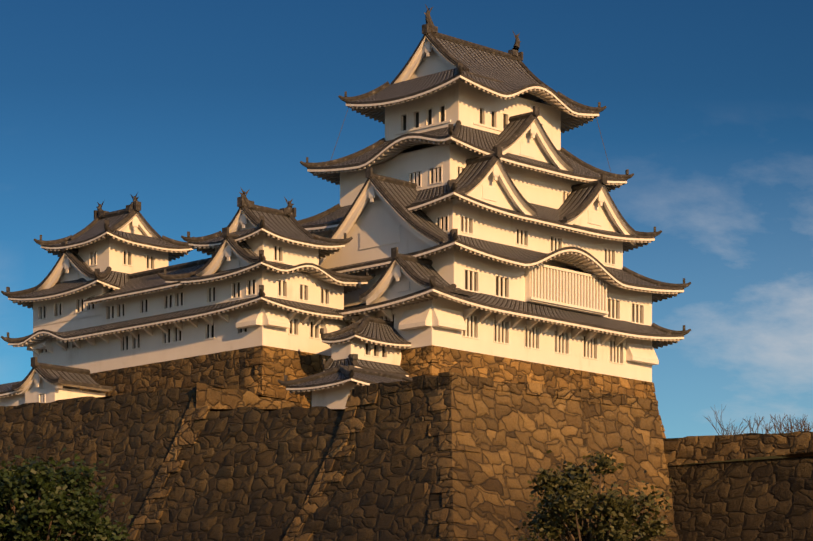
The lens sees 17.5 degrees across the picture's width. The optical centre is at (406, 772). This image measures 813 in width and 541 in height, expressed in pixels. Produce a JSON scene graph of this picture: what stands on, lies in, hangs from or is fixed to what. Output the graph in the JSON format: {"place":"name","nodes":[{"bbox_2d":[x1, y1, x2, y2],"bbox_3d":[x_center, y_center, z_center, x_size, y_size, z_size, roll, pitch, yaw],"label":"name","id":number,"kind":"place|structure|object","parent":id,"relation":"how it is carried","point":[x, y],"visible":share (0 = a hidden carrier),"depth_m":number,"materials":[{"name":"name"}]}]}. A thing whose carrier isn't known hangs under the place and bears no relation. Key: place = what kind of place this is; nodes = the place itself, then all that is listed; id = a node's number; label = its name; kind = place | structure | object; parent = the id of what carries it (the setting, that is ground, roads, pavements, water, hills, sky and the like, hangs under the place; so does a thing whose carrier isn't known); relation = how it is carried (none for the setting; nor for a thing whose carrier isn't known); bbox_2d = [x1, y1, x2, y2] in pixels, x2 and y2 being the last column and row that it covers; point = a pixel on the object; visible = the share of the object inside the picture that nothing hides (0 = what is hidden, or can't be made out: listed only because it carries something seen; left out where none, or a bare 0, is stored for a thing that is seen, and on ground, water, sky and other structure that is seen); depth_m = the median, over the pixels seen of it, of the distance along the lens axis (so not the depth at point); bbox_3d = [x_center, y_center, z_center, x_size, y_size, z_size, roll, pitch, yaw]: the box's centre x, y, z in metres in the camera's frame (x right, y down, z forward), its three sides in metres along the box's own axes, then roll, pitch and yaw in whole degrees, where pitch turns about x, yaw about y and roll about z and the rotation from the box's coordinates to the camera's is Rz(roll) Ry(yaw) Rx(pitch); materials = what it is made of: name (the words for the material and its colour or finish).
{"place":"outdoors","nodes":[
{"label":"outdoors","id":0,"kind":"place"},
{"bbox_2d":[0,0,812,437],"label":"sky","id":1,"kind":"structure","parent":0,"point":[180,106],"materials":[{"name":"blue"}]},
{"bbox_2d":[683,455,788,464],"bbox_3d":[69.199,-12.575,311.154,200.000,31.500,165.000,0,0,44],"label":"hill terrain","id":2,"kind":"structure","parent":0,"point":[766,457],"depth_m":233.80,"materials":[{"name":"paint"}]},
{"bbox_2d":[705,405,812,434],"bbox_3d":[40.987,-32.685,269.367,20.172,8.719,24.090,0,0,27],"label":"bare trees","id":3,"kind":"object","parent":2,"relation":"on","point":[767,429],"visible":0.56,"depth_m":266.81,"materials":[{"name":"plant"}]},
{"label":"ground","id":4,"kind":"structure","parent":0,"visible":0},
{"bbox_2d":[0,436,132,540],"bbox_3d":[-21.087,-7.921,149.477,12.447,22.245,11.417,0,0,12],"label":"bush","id":5,"kind":"object","parent":4,"relation":"on","point":[35,505],"visible":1,"depth_m":146.81,"materials":[{"name":"plant"}]},
{"bbox_2d":[1,187,375,407],"bbox_3d":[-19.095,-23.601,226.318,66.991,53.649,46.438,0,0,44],"label":"kotenshu wing","id":6,"kind":"structure","parent":4,"relation":"on","point":[120,306],"depth_m":219.25,"materials":[{"name":"white paint"}]},
{"bbox_2d":[320,317,410,376],"bbox_3d":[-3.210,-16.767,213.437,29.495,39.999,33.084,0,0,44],"label":"small turret","id":7,"kind":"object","parent":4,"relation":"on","point":[370,343],"visible":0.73,"depth_m":212.37,"materials":[{"name":"paint"}]},
{"bbox_2d":[0,372,812,540],"bbox_3d":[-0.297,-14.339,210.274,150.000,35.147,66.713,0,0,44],"label":"bastion walls","id":8,"kind":"structure","parent":4,"relation":"on","point":[448,456],"depth_m":194.34,"materials":[{"name":"stone"}]},
{"bbox_2d":[0,357,111,405],"bbox_3d":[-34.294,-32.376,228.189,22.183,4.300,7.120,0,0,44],"label":"gatehouse","id":9,"kind":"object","parent":8,"relation":"on","point":[43,383],"visible":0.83,"depth_m":221.23,"materials":[{"name":"paint"}]},
{"bbox_2d":[278,365,411,408],"bbox_3d":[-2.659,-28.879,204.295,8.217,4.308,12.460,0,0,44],"label":"roofed gate building","id":10,"kind":"structure","parent":8,"relation":"on","point":[331,388],"depth_m":201.56,"materials":[{"name":"paint"}]},
{"bbox_2d":[298,4,690,437],"bbox_3d":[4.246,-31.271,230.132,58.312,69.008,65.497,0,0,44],"label":"keep","id":11,"kind":"structure","parent":4,"relation":"on","point":[477,217],"depth_m":223.45,"materials":[{"name":"paint"}]},
{"bbox_2d":[513,447,673,540],"bbox_3d":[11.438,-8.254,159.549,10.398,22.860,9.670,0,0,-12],"label":"tree","id":12,"kind":"object","parent":4,"relation":"on","point":[566,500],"visible":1,"depth_m":158.79,"materials":[{"name":"plant"}]}
]}

